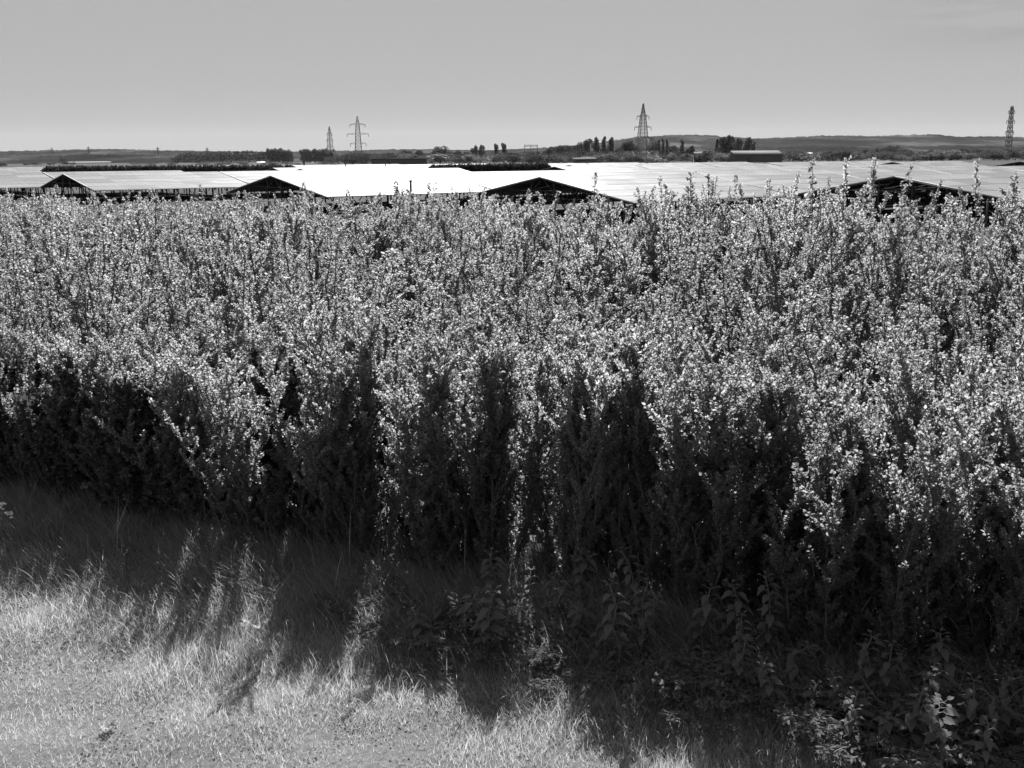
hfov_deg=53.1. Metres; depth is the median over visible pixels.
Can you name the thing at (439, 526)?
hedge shrub
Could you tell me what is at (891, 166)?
solar table
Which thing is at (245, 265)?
hedge shrub
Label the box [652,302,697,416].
hedge shrub
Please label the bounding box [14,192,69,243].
hedge shrub
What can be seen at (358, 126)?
pylon
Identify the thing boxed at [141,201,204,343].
hedge shrub
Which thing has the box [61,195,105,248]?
hedge shrub
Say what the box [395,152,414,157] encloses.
bush
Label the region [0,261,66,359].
hedge shrub
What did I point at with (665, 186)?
hedge shrub
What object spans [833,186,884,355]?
hedge shrub
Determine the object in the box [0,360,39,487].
bramble bush
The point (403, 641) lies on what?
parsley plant
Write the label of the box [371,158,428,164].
barn
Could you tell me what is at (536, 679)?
parsley plant
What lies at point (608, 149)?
broadleaf tree
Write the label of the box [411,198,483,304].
hedge shrub
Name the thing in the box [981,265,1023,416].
hedge shrub
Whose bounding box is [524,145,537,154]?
substation gantry
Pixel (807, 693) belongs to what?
nettle
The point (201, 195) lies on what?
sapling shoot
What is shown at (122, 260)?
hedge shrub
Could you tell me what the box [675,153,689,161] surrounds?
bush
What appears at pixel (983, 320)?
hedge shrub
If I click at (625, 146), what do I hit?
broadleaf tree
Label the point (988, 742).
nettle
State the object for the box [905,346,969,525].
hedge shrub
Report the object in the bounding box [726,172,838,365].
hedge shrub
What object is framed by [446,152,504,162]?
hedgerow
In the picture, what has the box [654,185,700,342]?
hedge shrub
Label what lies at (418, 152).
broadleaf tree
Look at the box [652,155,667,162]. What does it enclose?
bush
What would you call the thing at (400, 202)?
hedge shrub
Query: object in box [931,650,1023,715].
parsley plant
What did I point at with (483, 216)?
hedge shrub
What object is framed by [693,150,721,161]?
broadleaf tree
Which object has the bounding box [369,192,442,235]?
hedge shrub
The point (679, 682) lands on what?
parsley plant
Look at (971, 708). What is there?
nettle
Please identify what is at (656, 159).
bush
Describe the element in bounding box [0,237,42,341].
hedge shrub
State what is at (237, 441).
hedge shrub
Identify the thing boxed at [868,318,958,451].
hedge shrub
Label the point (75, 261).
hedge shrub
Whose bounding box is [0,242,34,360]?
hedge shrub
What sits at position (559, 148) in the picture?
broadleaf tree
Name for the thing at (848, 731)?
nettle
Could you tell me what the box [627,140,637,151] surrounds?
broadleaf tree
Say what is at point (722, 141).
tall tree
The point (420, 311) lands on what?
hedge shrub
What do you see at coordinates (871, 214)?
sapling shoot
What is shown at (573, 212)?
hedge shrub
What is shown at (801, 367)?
hedge shrub
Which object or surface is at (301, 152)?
tall tree
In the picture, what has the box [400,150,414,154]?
tall tree
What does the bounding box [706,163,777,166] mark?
solar table
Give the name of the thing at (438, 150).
broadleaf tree
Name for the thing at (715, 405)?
hedge shrub
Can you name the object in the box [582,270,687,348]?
hedge shrub
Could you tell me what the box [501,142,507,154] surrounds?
tall tree
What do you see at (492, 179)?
solar table
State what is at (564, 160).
bush
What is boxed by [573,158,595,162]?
barn
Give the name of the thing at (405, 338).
hedge shrub
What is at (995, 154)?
bush
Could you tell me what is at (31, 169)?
solar table
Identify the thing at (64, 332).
hedge shrub
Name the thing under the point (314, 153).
tall tree
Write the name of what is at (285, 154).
tall tree
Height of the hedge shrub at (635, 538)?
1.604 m
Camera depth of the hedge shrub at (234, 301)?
10.22 m
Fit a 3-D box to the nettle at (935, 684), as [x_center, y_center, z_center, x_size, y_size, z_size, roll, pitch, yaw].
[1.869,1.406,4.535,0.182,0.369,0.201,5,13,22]
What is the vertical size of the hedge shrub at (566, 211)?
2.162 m
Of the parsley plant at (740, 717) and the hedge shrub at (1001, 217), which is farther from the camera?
the hedge shrub at (1001, 217)
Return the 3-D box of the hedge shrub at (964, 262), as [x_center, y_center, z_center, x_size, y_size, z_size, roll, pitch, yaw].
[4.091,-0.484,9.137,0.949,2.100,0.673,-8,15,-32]
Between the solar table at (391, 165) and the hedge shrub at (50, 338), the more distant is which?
the solar table at (391, 165)
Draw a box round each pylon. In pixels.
[324,126,336,162]
[350,116,368,163]
[630,103,653,162]
[1001,106,1015,159]
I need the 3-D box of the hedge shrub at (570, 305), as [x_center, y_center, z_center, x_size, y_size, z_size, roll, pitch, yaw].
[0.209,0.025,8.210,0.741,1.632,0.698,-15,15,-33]
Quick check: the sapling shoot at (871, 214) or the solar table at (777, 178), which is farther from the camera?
the solar table at (777, 178)
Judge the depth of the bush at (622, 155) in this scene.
976.43 m
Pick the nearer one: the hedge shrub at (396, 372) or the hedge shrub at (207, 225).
the hedge shrub at (396, 372)
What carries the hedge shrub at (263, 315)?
on the ground at (560, 210)
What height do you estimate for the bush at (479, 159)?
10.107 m
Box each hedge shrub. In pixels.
[0,186,23,228]
[0,201,35,257]
[0,201,54,259]
[0,202,7,311]
[0,208,54,326]
[0,226,64,296]
[0,231,32,366]
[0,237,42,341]
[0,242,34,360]
[0,246,49,381]
[0,252,46,363]
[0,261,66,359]
[0,266,57,365]
[0,277,14,315]
[0,315,47,393]
[0,327,75,493]
[1,194,34,232]
[1,201,68,346]
[2,273,76,361]
[3,311,35,374]
[6,191,73,247]
[14,187,97,323]
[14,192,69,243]
[14,221,62,333]
[27,318,104,392]
[28,215,96,351]
[32,209,129,326]
[32,303,143,475]
[33,194,84,260]
[34,194,47,233]
[37,219,119,350]
[38,258,80,360]
[38,328,159,502]
[45,234,98,334]
[49,305,90,363]
[51,204,146,348]
[53,247,119,352]
[55,191,141,276]
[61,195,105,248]
[65,193,97,276]
[68,191,114,229]
[71,213,113,277]
[78,234,158,331]
[79,228,140,339]
[80,247,168,379]
[92,350,242,512]
[96,202,111,249]
[97,224,202,366]
[97,315,203,472]
[102,189,152,258]
[106,211,164,347]
[106,234,155,361]
[109,224,202,362]
[113,188,130,224]
[119,256,181,386]
[120,195,170,261]
[125,330,181,388]
[126,202,179,322]
[128,191,181,278]
[131,233,225,388]
[138,330,233,418]
[140,266,225,374]
[141,196,241,334]
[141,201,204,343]
[144,196,182,364]
[144,329,245,533]
[148,188,197,303]
[149,215,230,338]
[152,190,204,216]
[160,197,197,304]
[162,363,308,544]
[169,209,260,362]
[170,270,248,383]
[173,200,243,282]
[176,197,199,290]
[180,217,251,362]
[189,215,288,364]
[191,316,257,429]
[193,197,229,356]
[194,204,243,267]
[197,190,270,349]
[198,283,301,395]
[203,236,279,408]
[206,191,248,234]
[209,193,217,213]
[215,200,300,359]
[219,333,306,511]
[227,203,356,388]
[240,260,314,392]
[242,198,306,333]
[242,201,305,301]
[245,322,320,518]
[250,330,391,547]
[255,191,307,307]
[256,291,320,393]
[268,200,286,233]
[268,223,346,356]
[268,296,392,519]
[270,182,332,245]
[272,189,334,288]
[275,219,332,342]
[279,275,394,521]
[288,199,342,278]
[295,262,366,397]
[296,332,425,555]
[297,244,345,308]
[300,197,356,310]
[307,198,364,314]
[318,218,400,353]
[319,215,367,307]
[320,198,374,314]
[323,207,366,276]
[324,293,428,395]
[335,200,408,306]
[343,260,420,349]
[344,305,476,473]
[345,189,379,282]
[347,247,445,349]
[348,231,401,348]
[352,303,494,535]
[352,330,392,514]
[356,258,419,454]
[362,187,439,266]
[363,242,452,385]
[365,191,446,277]
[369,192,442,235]
[374,351,517,574]
[386,188,442,259]
[389,191,436,293]
[394,283,473,477]
[398,192,435,337]
[403,218,487,351]
[403,258,479,378]
[406,322,565,563]
[408,233,508,368]
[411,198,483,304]
[412,266,520,469]
[428,181,475,283]
[429,317,564,579]
[432,275,508,412]
[433,191,468,272]
[438,187,537,311]
[440,187,520,305]
[441,236,529,414]
[446,227,509,343]
[447,187,497,314]
[452,193,476,277]
[459,281,541,512]
[460,242,562,479]
[471,197,528,352]
[475,193,553,296]
[478,229,529,359]
[482,245,546,405]
[484,189,532,274]
[487,195,570,354]
[493,305,619,567]
[507,251,600,434]
[511,307,603,543]
[513,200,578,320]
[515,282,576,465]
[522,214,584,401]
[529,197,619,306]
[533,252,622,353]
[536,190,599,345]
[536,191,574,239]
[537,323,626,587]
[538,209,640,367]
[553,313,694,579]
[554,295,621,383]
[554,314,653,536]
[555,200,585,295]
[555,297,606,502]
[569,188,632,282]
[579,201,630,249]
[579,234,647,349]
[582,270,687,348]
[590,195,654,328]
[594,257,658,404]
[595,185,667,325]
[595,332,690,596]
[602,193,632,246]
[613,292,784,556]
[633,187,702,334]
[637,192,715,318]
[638,285,737,486]
[639,203,691,362]
[642,345,774,603]
[647,182,715,339]
[651,183,712,328]
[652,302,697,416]
[653,356,786,620]
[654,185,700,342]
[655,235,727,399]
[659,212,764,381]
[666,185,781,377]
[686,227,769,382]
[690,206,765,363]
[700,173,749,254]
[712,196,795,343]
[714,218,796,374]
[718,321,809,410]
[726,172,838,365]
[727,329,792,550]
[730,339,856,604]
[732,199,795,367]
[734,260,785,384]
[734,384,923,659]
[747,177,854,315]
[747,193,815,326]
[752,202,878,429]
[753,178,784,355]
[755,355,893,613]
[756,238,844,437]
[756,285,854,505]
[779,287,896,536]
[782,265,876,491]
[783,185,844,349]
[784,186,854,368]
[796,292,917,478]
[798,385,932,629]
[806,353,1023,653]
[811,309,996,600]
[812,196,918,387]
[819,356,1023,667]
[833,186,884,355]
[833,189,892,339]
[834,196,957,412]
[834,233,943,413]
[841,180,875,292]
[850,181,919,268]
[851,197,957,385]
[867,226,946,418]
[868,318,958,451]
[872,352,1000,590]
[878,179,945,367]
[896,193,983,329]
[897,195,971,377]
[898,243,1018,421]
[905,193,976,314]
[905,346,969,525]
[912,393,1023,685]
[923,186,988,374]
[937,384,1023,661]
[940,213,1023,403]
[951,211,1022,405]
[952,252,1023,417]
[955,329,1023,601]
[960,329,1016,507]
[966,227,1023,372]
[979,187,1019,356]
[979,192,1023,326]
[980,189,1023,350]
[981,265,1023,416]
[997,203,1023,267]
[997,221,1023,344]
[999,377,1021,520]
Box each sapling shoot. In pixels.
[54,185,60,203]
[197,184,205,207]
[300,181,306,256]
[391,181,399,233]
[426,182,439,260]
[591,171,598,250]
[657,175,669,317]
[684,170,696,262]
[705,179,714,297]
[731,174,738,249]
[803,157,819,276]
[828,155,851,304]
[864,157,878,290]
[864,165,876,294]
[890,162,913,339]
[962,157,980,374]
[996,174,1021,347]
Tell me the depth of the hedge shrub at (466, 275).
9.10 m
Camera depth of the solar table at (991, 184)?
92.47 m
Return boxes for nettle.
[405,608,434,651]
[431,586,456,629]
[454,586,484,637]
[470,584,507,652]
[479,547,511,606]
[518,566,541,635]
[542,572,575,622]
[565,601,597,648]
[567,550,596,602]
[588,613,609,664]
[598,580,632,667]
[615,546,648,616]
[626,577,657,665]
[637,589,669,648]
[687,583,721,651]
[713,579,753,647]
[721,634,756,697]
[729,610,752,673]
[753,614,779,649]
[755,570,784,666]
[755,655,786,712]
[780,640,817,692]
[799,680,826,714]
[822,662,841,690]
[824,667,849,718]
[839,693,866,763]
[840,685,875,738]
[845,629,887,693]
[869,640,903,704]
[872,711,903,756]
[888,693,913,718]
[889,646,915,692]
[896,687,933,747]
[913,662,956,713]
[917,632,951,675]
[918,693,961,762]
[925,628,964,693]
[952,672,988,740]
[962,715,999,767]
[973,691,1005,757]
[981,669,1023,706]
[981,696,1021,750]
[999,660,1023,704]
[1005,680,1023,767]
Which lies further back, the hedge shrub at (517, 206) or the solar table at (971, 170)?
the solar table at (971, 170)
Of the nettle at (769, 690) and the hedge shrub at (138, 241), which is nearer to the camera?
the nettle at (769, 690)
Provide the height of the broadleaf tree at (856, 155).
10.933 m
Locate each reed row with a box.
[40,164,294,171]
[428,162,550,171]
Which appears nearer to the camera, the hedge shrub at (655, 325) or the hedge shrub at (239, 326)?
the hedge shrub at (655, 325)
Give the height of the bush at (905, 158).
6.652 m
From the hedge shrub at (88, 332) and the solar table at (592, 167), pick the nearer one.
the hedge shrub at (88, 332)
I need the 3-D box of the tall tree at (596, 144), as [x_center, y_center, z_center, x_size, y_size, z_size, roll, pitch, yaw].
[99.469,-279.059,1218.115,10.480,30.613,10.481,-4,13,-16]
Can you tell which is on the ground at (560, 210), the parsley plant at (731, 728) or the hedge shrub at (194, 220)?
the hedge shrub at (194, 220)
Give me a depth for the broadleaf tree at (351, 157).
1035.67 m
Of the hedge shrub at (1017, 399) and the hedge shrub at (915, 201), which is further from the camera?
the hedge shrub at (915, 201)
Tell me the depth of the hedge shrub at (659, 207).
12.94 m
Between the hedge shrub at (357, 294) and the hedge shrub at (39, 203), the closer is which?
the hedge shrub at (357, 294)
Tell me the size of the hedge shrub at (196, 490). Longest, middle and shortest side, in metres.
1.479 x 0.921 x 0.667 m
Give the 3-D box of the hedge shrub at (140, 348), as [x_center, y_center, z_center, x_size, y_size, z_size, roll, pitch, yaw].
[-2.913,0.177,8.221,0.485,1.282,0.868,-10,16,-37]
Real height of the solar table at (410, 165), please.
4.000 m
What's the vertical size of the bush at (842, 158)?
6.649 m
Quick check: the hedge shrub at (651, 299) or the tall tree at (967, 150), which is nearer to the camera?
the hedge shrub at (651, 299)
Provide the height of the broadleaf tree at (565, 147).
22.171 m
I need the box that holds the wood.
[171,150,267,162]
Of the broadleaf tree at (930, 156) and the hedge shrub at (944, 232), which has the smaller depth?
the hedge shrub at (944, 232)
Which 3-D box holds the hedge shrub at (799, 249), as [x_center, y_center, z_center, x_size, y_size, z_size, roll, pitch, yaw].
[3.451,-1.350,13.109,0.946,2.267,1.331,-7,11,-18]
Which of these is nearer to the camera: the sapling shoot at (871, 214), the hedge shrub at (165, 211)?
the sapling shoot at (871, 214)
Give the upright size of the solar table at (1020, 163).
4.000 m
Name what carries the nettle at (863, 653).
on the verge
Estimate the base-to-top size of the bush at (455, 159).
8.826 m
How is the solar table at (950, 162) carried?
on the ground at (560, 210)
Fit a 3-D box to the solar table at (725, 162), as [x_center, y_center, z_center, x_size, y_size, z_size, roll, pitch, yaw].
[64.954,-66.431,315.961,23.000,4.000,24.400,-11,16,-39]
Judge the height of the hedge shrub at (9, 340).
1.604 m
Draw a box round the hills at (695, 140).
[0,134,1023,155]
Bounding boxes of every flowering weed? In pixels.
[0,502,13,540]
[652,672,680,707]
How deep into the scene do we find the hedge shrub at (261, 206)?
13.23 m
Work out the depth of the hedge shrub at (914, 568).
4.98 m
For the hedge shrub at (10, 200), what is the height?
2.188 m
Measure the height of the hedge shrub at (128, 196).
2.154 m
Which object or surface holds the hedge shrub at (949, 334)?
on the ground at (560, 210)
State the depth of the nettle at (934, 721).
4.23 m
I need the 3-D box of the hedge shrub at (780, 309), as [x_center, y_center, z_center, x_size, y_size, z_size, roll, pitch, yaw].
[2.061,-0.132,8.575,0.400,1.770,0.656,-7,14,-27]
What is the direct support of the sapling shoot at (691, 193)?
on the ground at (560, 210)
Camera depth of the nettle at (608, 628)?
5.04 m
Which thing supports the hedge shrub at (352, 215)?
on the ground at (560, 210)
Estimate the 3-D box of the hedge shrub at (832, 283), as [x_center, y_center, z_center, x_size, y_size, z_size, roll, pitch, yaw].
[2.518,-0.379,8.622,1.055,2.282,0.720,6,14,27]
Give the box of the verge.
[0,500,1023,767]
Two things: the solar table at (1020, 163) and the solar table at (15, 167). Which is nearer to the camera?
the solar table at (1020, 163)
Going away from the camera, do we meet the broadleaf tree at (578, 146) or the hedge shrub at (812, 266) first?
the hedge shrub at (812, 266)
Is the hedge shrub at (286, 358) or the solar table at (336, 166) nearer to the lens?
the hedge shrub at (286, 358)
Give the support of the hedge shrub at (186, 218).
on the ground at (560, 210)
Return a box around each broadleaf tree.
[339,152,363,163]
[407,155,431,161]
[414,150,423,154]
[427,153,456,163]
[429,146,449,154]
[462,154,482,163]
[552,145,565,156]
[563,145,569,151]
[568,142,589,151]
[569,148,585,155]
[581,150,598,156]
[600,146,613,153]
[614,141,629,154]
[615,150,648,154]
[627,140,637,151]
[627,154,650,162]
[644,140,661,155]
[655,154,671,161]
[680,153,712,161]
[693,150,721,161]
[785,150,802,160]
[795,153,834,159]
[832,150,871,159]
[839,150,853,158]
[873,147,891,152]
[884,145,907,151]
[913,153,948,160]
[930,149,961,160]
[979,150,1007,157]
[999,152,1023,159]
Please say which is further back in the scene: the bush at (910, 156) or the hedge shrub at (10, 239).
the bush at (910, 156)
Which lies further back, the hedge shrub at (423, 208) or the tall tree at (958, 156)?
the tall tree at (958, 156)
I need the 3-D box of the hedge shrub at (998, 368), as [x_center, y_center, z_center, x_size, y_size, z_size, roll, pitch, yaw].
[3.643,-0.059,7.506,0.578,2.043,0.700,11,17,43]
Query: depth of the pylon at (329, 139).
1438.38 m
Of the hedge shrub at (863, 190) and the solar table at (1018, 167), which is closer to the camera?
the hedge shrub at (863, 190)
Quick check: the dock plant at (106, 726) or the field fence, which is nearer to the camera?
the dock plant at (106, 726)
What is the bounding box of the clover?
[0,572,878,767]
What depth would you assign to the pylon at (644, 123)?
876.97 m
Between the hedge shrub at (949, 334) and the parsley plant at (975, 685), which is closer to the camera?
the parsley plant at (975, 685)
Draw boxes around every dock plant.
[97,720,117,731]
[233,616,271,628]
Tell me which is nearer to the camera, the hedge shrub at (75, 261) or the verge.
the verge
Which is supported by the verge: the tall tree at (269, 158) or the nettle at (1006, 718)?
the nettle at (1006, 718)
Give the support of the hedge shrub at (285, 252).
on the ground at (560, 210)
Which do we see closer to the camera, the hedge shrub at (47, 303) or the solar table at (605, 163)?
the hedge shrub at (47, 303)
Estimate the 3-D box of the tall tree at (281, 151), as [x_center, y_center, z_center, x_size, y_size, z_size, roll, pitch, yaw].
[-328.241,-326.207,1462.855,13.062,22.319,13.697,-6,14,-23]
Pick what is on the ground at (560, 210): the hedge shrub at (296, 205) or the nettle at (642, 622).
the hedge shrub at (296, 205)
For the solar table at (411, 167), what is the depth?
239.86 m
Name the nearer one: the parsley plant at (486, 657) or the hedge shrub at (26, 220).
the parsley plant at (486, 657)
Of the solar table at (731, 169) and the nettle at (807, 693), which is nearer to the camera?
the nettle at (807, 693)
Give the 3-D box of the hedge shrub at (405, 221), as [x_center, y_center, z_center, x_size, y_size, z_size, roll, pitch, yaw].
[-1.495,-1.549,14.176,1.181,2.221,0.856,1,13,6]
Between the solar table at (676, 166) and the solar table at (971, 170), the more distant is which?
the solar table at (676, 166)
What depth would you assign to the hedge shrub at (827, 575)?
5.23 m
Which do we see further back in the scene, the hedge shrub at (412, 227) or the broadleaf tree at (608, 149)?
the broadleaf tree at (608, 149)
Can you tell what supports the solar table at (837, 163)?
on the ground at (560, 210)
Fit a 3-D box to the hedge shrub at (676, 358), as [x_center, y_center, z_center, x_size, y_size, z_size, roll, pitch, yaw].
[0.707,0.405,6.188,0.931,1.768,0.675,10,13,38]
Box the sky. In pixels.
[0,0,1023,151]
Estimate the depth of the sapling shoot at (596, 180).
12.62 m
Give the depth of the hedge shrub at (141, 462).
7.04 m
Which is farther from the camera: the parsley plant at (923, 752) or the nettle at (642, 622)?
the nettle at (642, 622)
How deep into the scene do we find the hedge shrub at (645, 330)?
6.61 m
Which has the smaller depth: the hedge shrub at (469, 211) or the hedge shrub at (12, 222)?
the hedge shrub at (469, 211)
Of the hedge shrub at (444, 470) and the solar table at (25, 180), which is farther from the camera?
the solar table at (25, 180)
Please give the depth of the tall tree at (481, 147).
1266.69 m
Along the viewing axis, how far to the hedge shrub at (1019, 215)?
11.58 m
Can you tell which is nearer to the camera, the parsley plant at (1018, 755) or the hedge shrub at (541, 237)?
the parsley plant at (1018, 755)
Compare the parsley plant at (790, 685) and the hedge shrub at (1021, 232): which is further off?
the hedge shrub at (1021, 232)
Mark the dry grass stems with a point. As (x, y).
(275, 593)
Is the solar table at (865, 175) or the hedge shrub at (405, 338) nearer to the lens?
the hedge shrub at (405, 338)
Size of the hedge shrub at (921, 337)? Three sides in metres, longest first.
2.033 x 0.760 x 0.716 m
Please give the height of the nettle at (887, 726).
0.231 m
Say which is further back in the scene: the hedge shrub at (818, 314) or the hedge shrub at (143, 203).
the hedge shrub at (143, 203)
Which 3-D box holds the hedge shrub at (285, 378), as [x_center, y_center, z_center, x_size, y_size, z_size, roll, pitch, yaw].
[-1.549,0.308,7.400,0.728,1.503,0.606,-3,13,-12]
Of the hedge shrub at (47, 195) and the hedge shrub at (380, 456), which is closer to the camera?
the hedge shrub at (380, 456)
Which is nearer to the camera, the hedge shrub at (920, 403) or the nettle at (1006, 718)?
the nettle at (1006, 718)
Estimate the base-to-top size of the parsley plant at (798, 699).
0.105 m
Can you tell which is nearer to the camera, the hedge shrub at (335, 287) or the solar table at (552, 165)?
the hedge shrub at (335, 287)
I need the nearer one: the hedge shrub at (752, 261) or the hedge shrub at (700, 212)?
the hedge shrub at (752, 261)
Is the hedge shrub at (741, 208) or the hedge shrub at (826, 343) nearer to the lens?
the hedge shrub at (826, 343)
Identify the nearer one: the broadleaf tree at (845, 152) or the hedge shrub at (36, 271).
the hedge shrub at (36, 271)
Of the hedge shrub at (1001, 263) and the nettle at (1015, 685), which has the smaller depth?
the nettle at (1015, 685)
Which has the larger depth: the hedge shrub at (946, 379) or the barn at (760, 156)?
the barn at (760, 156)
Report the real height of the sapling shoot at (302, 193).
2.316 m
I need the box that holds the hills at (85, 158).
[0,145,1023,163]
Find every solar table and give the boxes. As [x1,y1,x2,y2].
[0,167,31,167]
[0,171,54,193]
[0,172,64,198]
[8,167,43,170]
[27,170,205,197]
[39,171,249,202]
[194,170,359,198]
[225,172,488,209]
[265,167,366,170]
[295,165,369,166]
[298,167,404,169]
[350,168,469,173]
[357,164,399,164]
[367,164,432,166]
[368,166,427,168]
[392,165,429,165]
[393,170,593,203]
[463,173,787,222]
[523,168,696,197]
[538,165,646,170]
[549,163,585,163]
[549,164,587,166]
[567,164,637,165]
[586,162,637,163]
[588,163,645,164]
[629,170,899,207]
[635,164,714,168]
[638,163,698,164]
[646,162,702,163]
[680,167,787,172]
[698,162,753,163]
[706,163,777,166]
[762,168,972,202]
[768,162,827,165]
[772,165,862,170]
[778,172,1023,221]
[818,161,863,164]
[849,164,930,168]
[850,161,891,164]
[879,161,943,164]
[908,166,1023,197]
[909,172,1023,206]
[915,163,986,167]
[917,161,984,165]
[931,166,1023,190]
[996,161,1023,165]
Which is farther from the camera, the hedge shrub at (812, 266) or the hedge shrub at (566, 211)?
the hedge shrub at (566, 211)
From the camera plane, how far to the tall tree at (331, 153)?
1461.60 m
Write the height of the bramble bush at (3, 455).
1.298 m
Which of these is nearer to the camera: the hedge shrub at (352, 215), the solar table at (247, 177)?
the hedge shrub at (352, 215)
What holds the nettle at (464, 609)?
on the verge
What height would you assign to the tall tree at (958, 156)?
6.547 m
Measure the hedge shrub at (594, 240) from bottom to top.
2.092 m
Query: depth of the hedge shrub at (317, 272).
11.05 m
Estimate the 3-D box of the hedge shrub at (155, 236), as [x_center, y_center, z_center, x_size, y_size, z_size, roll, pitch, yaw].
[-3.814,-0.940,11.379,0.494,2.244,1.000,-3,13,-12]
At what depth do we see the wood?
1966.80 m
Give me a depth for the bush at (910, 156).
956.86 m
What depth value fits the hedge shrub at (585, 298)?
9.49 m
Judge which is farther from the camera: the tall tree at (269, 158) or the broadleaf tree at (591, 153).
the tall tree at (269, 158)
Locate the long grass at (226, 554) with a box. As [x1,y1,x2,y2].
[0,464,1023,767]
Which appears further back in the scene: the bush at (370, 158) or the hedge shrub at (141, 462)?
the bush at (370, 158)
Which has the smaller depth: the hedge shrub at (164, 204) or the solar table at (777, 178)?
the hedge shrub at (164, 204)
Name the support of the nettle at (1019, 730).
on the verge
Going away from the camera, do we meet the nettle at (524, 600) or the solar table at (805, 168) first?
the nettle at (524, 600)
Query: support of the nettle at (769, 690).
on the verge
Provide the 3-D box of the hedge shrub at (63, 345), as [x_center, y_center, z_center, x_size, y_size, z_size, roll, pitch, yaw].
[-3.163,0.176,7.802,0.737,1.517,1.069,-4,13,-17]
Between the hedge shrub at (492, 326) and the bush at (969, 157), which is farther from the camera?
the bush at (969, 157)
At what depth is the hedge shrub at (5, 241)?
14.12 m
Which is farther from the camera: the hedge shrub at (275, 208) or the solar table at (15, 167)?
the solar table at (15, 167)
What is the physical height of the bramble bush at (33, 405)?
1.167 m
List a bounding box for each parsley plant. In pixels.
[311,572,403,616]
[355,591,475,646]
[411,601,520,652]
[447,595,583,640]
[458,613,562,663]
[526,653,614,692]
[528,618,654,683]
[608,616,747,686]
[641,633,770,711]
[650,667,789,737]
[679,632,819,705]
[720,670,814,726]
[743,669,827,722]
[773,688,954,767]
[773,693,882,749]
[784,654,921,720]
[791,683,883,735]
[803,691,940,749]
[818,688,982,767]
[845,691,994,758]
[850,667,965,723]
[897,683,988,734]
[903,692,1023,767]
[914,659,1023,722]
[921,647,1023,695]
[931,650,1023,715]
[938,700,1023,761]
[963,665,1023,725]
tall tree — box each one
[265,148,273,161]
[270,148,277,161]
[273,148,281,162]
[278,148,285,161]
[282,149,289,161]
[286,150,294,162]
[299,149,305,161]
[302,148,309,162]
[307,149,313,162]
[312,149,318,162]
[315,149,322,161]
[319,149,324,161]
[323,148,329,161]
[328,149,334,158]
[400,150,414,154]
[470,145,477,154]
[478,145,485,154]
[494,144,498,154]
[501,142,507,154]
[543,148,551,154]
[583,139,591,152]
[591,137,599,152]
[607,137,613,153]
[669,146,676,153]
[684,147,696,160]
[717,137,727,161]
[723,135,735,152]
[733,138,743,150]
[743,137,753,150]
[945,154,956,160]
[954,154,962,160]
[958,149,971,158]
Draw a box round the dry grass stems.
[5,477,982,767]
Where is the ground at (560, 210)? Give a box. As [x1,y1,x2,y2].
[0,158,1023,693]
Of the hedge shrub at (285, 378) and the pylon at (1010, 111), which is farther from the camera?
the pylon at (1010, 111)
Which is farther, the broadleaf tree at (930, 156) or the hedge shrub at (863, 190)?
the broadleaf tree at (930, 156)
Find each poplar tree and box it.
[601,136,605,153]
[661,139,664,153]
[665,140,668,154]
[679,140,684,160]
[714,139,718,153]
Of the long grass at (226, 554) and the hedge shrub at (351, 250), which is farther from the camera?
the hedge shrub at (351, 250)
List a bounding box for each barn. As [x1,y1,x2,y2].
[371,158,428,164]
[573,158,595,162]
[693,152,707,161]
[726,150,783,161]
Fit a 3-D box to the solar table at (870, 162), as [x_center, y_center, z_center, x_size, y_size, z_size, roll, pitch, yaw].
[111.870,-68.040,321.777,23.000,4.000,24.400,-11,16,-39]
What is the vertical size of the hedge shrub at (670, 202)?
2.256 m
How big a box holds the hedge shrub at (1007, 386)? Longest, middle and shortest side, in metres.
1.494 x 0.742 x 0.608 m
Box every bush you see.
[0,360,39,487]
[0,364,45,490]
[9,336,117,499]
[20,342,91,486]
[75,370,193,525]
[181,333,314,519]
[323,156,344,164]
[354,152,370,163]
[358,153,378,163]
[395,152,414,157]
[444,155,463,163]
[473,154,487,162]
[480,152,505,163]
[497,153,520,163]
[501,153,517,162]
[524,153,538,162]
[525,151,546,162]
[526,154,549,162]
[544,154,573,162]
[556,155,567,162]
[563,152,582,162]
[581,155,605,162]
[594,154,615,162]
[595,152,617,162]
[604,155,624,162]
[615,152,634,162]
[623,155,644,161]
[641,155,667,162]
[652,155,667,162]
[667,155,685,161]
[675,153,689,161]
[713,152,730,161]
[791,151,823,161]
[820,152,838,161]
[837,155,851,160]
[862,150,893,160]
[894,154,914,160]
[901,151,930,160]
[904,152,916,160]
[962,154,976,160]
[974,151,1005,159]
[982,152,1005,159]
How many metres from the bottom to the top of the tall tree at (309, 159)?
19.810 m
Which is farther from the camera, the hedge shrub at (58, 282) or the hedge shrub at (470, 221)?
the hedge shrub at (470, 221)
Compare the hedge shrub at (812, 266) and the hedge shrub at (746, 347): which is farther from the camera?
the hedge shrub at (812, 266)
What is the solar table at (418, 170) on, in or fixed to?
on the ground at (560, 210)
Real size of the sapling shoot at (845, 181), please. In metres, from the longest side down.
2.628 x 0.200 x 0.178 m
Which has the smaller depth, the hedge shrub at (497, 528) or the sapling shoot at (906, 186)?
the hedge shrub at (497, 528)
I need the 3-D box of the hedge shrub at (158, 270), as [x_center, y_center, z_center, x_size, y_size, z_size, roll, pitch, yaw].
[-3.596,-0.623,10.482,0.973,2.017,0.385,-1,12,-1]
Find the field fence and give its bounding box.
[0,189,996,234]
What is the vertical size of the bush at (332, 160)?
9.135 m

